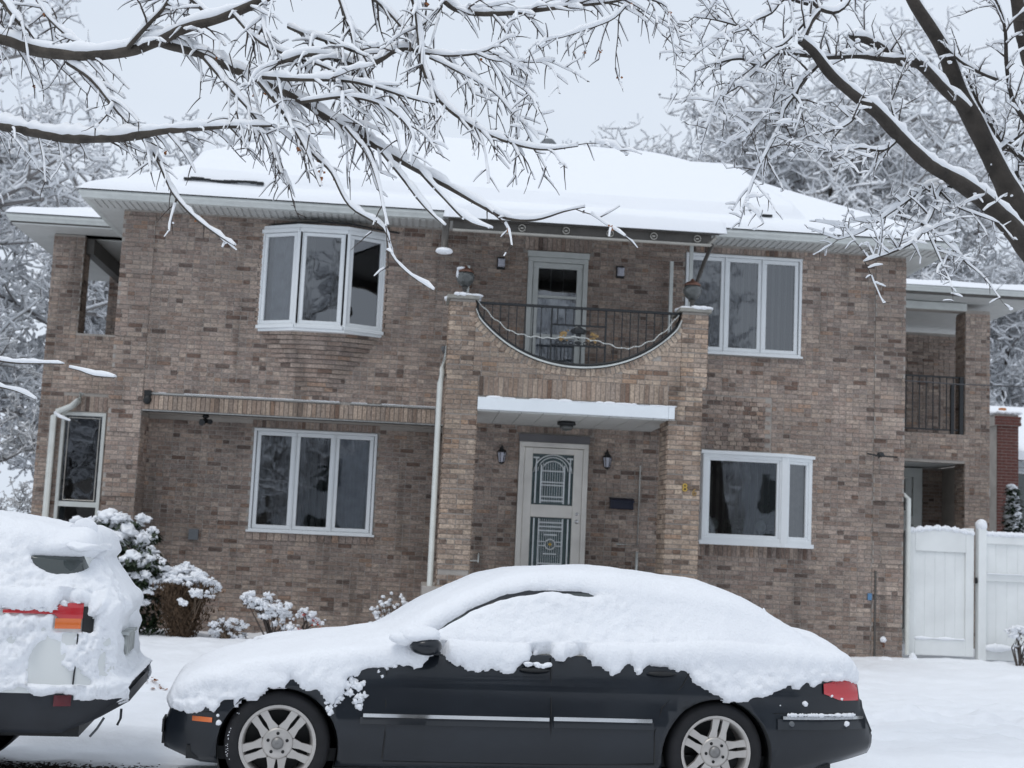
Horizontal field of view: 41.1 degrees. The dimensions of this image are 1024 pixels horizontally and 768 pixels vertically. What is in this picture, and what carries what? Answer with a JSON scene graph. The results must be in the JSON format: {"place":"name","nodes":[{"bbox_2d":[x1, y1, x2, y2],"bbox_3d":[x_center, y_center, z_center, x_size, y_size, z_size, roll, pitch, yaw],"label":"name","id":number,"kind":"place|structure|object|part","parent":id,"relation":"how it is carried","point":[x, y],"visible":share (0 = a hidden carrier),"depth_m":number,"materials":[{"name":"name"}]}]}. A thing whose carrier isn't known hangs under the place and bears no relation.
{"place":"outdoors","nodes":[
{"label":"outdoors","id":0,"kind":"place"},
{"bbox_2d":[0,628,1023,767],"bbox_3d":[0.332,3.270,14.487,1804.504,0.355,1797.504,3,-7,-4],"label":"ground","id":1,"kind":"structure","parent":0,"point":[922,711],"depth_m":12.71,"materials":[{"name":"white snow"}]},
{"bbox_2d":[0,477,32,513],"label":"tree","id":2,"kind":"object","parent":1,"relation":"on","point":[22,500],"visible":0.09,"depth_m":24.33,"materials":[{"name":"white plant"}]},
{"bbox_2d":[0,315,42,472],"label":"tree","id":3,"kind":"object","parent":1,"relation":"on","point":[28,436],"visible":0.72,"depth_m":25.78,"materials":[{"name":"white plant"}]},
{"bbox_2d":[0,197,48,402],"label":"tree","id":4,"kind":"object","parent":1,"relation":"on","point":[21,332],"visible":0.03,"depth_m":37.86,"materials":[{"name":"white plant"}]},
{"bbox_2d":[0,0,111,445],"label":"tree","id":5,"kind":"object","parent":1,"relation":"on","point":[27,182],"visible":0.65,"depth_m":28.32,"materials":[{"name":"white plant"}]},
{"bbox_2d":[0,510,152,750],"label":"suv car","id":6,"kind":"object","parent":1,"relation":"on","point":[75,661],"visible":1,"depth_m":8.44,"materials":[{"name":"white paint"}]},
{"bbox_3d":[-2.853,1.151,8.569,0.321,0.130,0.105,5,-7,-23],"label":"quarter window","id":7,"kind":"part","parent":6,"relation":"part of","materials":[{"name":"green glass"}]},
{"bbox_2d":[0,758,178,767],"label":"leaf litter","id":8,"kind":"object","parent":1,"relation":"on","point":[25,765],"visible":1,"depth_m":9.28,"materials":[{"name":"plant"}]},
{"bbox_2d":[0,69,256,482],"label":"tree","id":9,"kind":"object","parent":1,"relation":"on","point":[96,307],"visible":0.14,"depth_m":33.16,"materials":[{"name":"white plant"}]},
{"bbox_2d":[69,508,191,635],"bbox_3d":[-5.301,2.599,18.729,1.959,1.774,1.057,3,-7,-4],"label":"rhododendron","id":10,"kind":"object","parent":1,"relation":"on","point":[143,554],"visible":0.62,"depth_m":18.61,"materials":[{"name":"white plant"}]},
{"bbox_2d":[140,565,223,636],"bbox_3d":[-4.512,2.969,18.547,1.090,1.031,0.885,5,-7,-17],"label":"brown hedge","id":11,"kind":"object","parent":1,"relation":"on","point":[186,594],"visible":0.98,"depth_m":18.44,"materials":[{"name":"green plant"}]},
{"bbox_2d":[207,618,249,638],"bbox_3d":[-3.844,3.349,18.520,0.569,0.378,0.431,3,-7,-4],"label":"shrub","id":12,"kind":"object","parent":1,"relation":"on","point":[224,630],"visible":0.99,"depth_m":18.45,"materials":[{"name":"white plant"}]},
{"bbox_2d":[240,590,294,634],"bbox_3d":[-3.340,3.186,18.554,0.777,0.744,0.256,3,-7,-4],"label":"snowy bush","id":13,"kind":"object","parent":1,"relation":"on","point":[249,600],"visible":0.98,"depth_m":18.54,"materials":[{"name":"white plant"}]},
{"bbox_2d":[286,607,325,630],"bbox_3d":[-2.736,3.347,18.489,0.649,0.652,0.380,3,-7,-4],"label":"red leaf plant","id":14,"kind":"object","parent":1,"relation":"on","point":[310,617],"visible":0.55,"depth_m":18.45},
{"bbox_2d":[0,0,693,400],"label":"street tree","id":15,"kind":"object","parent":1,"relation":"on","point":[282,92],"visible":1,"depth_m":9.75,"materials":[{"name":"white plant"}]},
{"bbox_2d":[368,591,407,622],"bbox_3d":[-1.603,3.238,18.691,0.765,0.784,0.295,3,-7,-4],"label":"dry flower clump","id":16,"kind":"object","parent":1,"relation":"on","point":[376,614],"visible":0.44,"depth_m":18.69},
{"bbox_2d":[5,134,1023,657],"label":"brick house","id":17,"kind":"structure","parent":1,"relation":"on","point":[311,410],"depth_m":20.47,"materials":[{"name":"brick"}]},
{"bbox_2d":[53,412,106,522],"bbox_3d":[-6.955,1.962,22.200,0.840,3.090,0.930,3,-7,-4],"label":"window","id":18,"kind":"structure","parent":17,"relation":"in","point":[82,438],"depth_m":22.67,"materials":[{"name":"white metal"}]},
{"bbox_2d":[245,428,377,536],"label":"window","id":19,"kind":"structure","parent":17,"relation":"in","point":[312,482],"depth_m":20.69,"materials":[{"name":"white plastic"}]},
{"bbox_2d":[254,224,388,337],"bbox_3d":[-2.799,-1.486,20.643,2.100,1.800,1.220,3,-7,-4],"label":"bow window","id":20,"kind":"structure","parent":17,"relation":"in","point":[312,279],"depth_m":20.29,"materials":[{"name":"white plastic"}]},
{"bbox_2d":[456,265,474,292],"bbox_3d":[-0.648,-1.417,18.868,0.257,0.460,0.256,3,-7,-4],"label":"urn planter","id":21,"kind":"object","parent":17,"relation":"on","point":[465,277],"visible":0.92,"depth_m":18.79,"materials":[{"name":"grey stone"}]},
{"bbox_2d":[514,433,589,565],"bbox_3d":[0.581,1.902,20.235,1.076,2.285,0.180,3,-7,-4],"label":"front door","id":22,"kind":"structure","parent":17,"relation":"in","point":[551,508],"depth_m":20.21,"materials":[{"name":"silver metal"}]},
{"bbox_2d":[524,250,589,363],"bbox_3d":[0.651,-0.811,20.572,0.935,2.355,0.200,3,-7,-4],"label":"balcony door","id":23,"kind":"structure","parent":17,"relation":"in","point":[553,278],"depth_m":20.60,"materials":[{"name":"white metal"}]},
{"bbox_2d":[477,300,678,349],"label":"string lights","id":24,"kind":"object","parent":17,"relation":"hanging from","point":[579,337],"visible":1,"depth_m":18.66,"materials":[{"name":"white plastic"}]},
{"bbox_2d":[436,202,726,338],"bbox_3d":[0.861,-1.190,19.473,3.977,2.768,2.025,3,-7,-4],"label":"awning","id":25,"kind":"object","parent":17,"relation":"attached to","point":[708,228],"visible":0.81,"depth_m":18.66,"materials":[{"name":"white metal"}]},
{"bbox_2d":[609,497,634,509],"bbox_3d":[1.625,1.771,20.236,0.365,0.170,0.127,3,-7,-4],"label":"mailbox","id":26,"kind":"object","parent":17,"relation":"attached to","point":[622,503],"visible":1,"depth_m":20.19,"materials":[{"name":"black metal"}]},
{"bbox_2d":[683,279,701,306],"bbox_3d":[2.520,-1.247,19.087,0.256,0.460,0.256,3,-7,-4],"label":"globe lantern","id":27,"kind":"object","parent":17,"relation":"on","point":[692,290],"visible":0.91,"depth_m":19.01,"materials":[{"name":"grey metal"}]},
{"bbox_2d":[709,518,717,532],"bbox_3d":[3.002,2.141,20.347,0.150,0.297,0.141,3,-7,-4],"label":"vase","id":28,"kind":"object","parent":17,"relation":"on","point":[713,524],"visible":0.95,"depth_m":20.31,"materials":[{"name":"grey glass"}]},
{"bbox_2d":[684,252,802,358],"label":"window","id":29,"kind":"structure","parent":17,"relation":"in","point":[755,301],"depth_m":20.91,"materials":[{"name":"white plastic"}]},
{"bbox_2d":[697,450,814,548],"bbox_3d":[3.619,1.770,20.826,1.900,1.540,1.270,3,-7,-4],"label":"bay window","id":30,"kind":"structure","parent":17,"relation":"in","point":[733,484],"depth_m":20.49,"materials":[{"name":"white plastic"}]},
{"bbox_2d":[756,520,765,535],"bbox_3d":[3.719,2.179,20.397,0.150,0.297,0.141,3,-7,-4],"label":"vase","id":31,"kind":"object","parent":17,"relation":"on","point":[760,526],"visible":0.99,"depth_m":20.36,"materials":[{"name":"grey glass"}]},
{"bbox_2d":[758,501,774,535],"bbox_3d":[3.873,2.049,20.489,0.388,0.591,0.176,3,-7,-4],"label":"potted plant","id":32,"kind":"object","parent":17,"relation":"on","point":[769,531],"visible":0.8,"depth_m":20.46,"materials":[{"name":"green plant"}]},
{"bbox_2d":[902,467,921,640],"bbox_3d":[6.648,3.186,25.589,2.100,3.340,0.240,3,-7,-4],"label":"side door","id":33,"kind":"structure","parent":17,"relation":"in","point":[912,476],"depth_m":25.66,"materials":[{"name":"white metal"}]},
{"bbox_2d":[161,564,871,767],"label":"saloon car","id":34,"kind":"object","parent":1,"relation":"on","point":[569,666],"visible":1,"depth_m":8.89,"materials":[{"name":"paint"}]},
{"bbox_2d":[565,113,807,186],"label":"tree","id":35,"kind":"object","parent":1,"relation":"on","point":[710,157],"visible":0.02,"depth_m":44.23,"materials":[{"name":"white plant"}]},
{"bbox_2d":[658,3,1023,321],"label":"tree","id":36,"kind":"object","parent":1,"relation":"on","point":[852,188],"visible":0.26,"depth_m":43.22,"materials":[{"name":"white plant"}]},
{"bbox_2d":[659,0,1023,309],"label":"street tree","id":37,"kind":"object","parent":1,"relation":"on","point":[1001,206],"visible":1,"depth_m":10.78,"materials":[{"name":"white plant"}]},
{"bbox_2d":[787,91,1023,406],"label":"tree","id":38,"kind":"object","parent":1,"relation":"on","point":[968,241],"visible":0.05,"depth_m":45.91,"materials":[{"name":"white plant"}]},
{"bbox_2d":[850,653,1021,665],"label":"snow heaps","id":39,"kind":"object","parent":1,"relation":"on","point":[912,656],"visible":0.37,"depth_m":20.01,"materials":[{"name":"white snow"}]},
{"bbox_2d":[937,250,1023,461],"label":"tree","id":40,"kind":"object","parent":1,"relation":"on","point":[1007,364],"visible":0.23,"depth_m":47.88,"materials":[{"name":"white plant"}]},
{"bbox_2d":[975,519,1023,661],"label":"garden fence","id":41,"kind":"object","parent":1,"relation":"on","point":[999,585],"visible":0.92,"depth_m":20.65,"materials":[{"name":"plastic"}]},
{"bbox_2d":[905,525,977,656],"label":"garden gate","id":42,"kind":"structure","parent":41,"relation":"attached to","point":[942,580],"depth_m":20.60,"materials":[{"name":"plastic"}]},
{"bbox_2d":[989,406,1023,531],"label":"neighbour house","id":43,"kind":"structure","parent":1,"relation":"on","point":[1006,447],"depth_m":29.33,"materials":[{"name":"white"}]},
{"bbox_2d":[998,484,1023,532],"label":"conifer","id":44,"kind":"object","parent":1,"relation":"on","point":[1012,518],"visible":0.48,"depth_m":25.78,"materials":[{"name":"green plant"}]},
{"bbox_2d":[1003,625,1023,665],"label":"shrub","id":45,"kind":"object","parent":1,"relation":"on","point":[1014,630],"visible":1,"depth_m":20.02,"materials":[{"name":"white plant"}]},
{"bbox_2d":[0,0,1023,513],"label":"sky","id":46,"kind":"structure","parent":0,"point":[158,83],"materials":[{"name":"white"}]},
{"bbox_2d":[724,518,747,534],"bbox_3d":[3.357,2.162,20.442,0.372,0.309,0.173,3,-7,-4],"label":"potted plant","id":47,"kind":"object","parent":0,"point":[737,530],"visible":0.86,"depth_m":20.43,"materials":[{"name":"green plant"}]}
]}

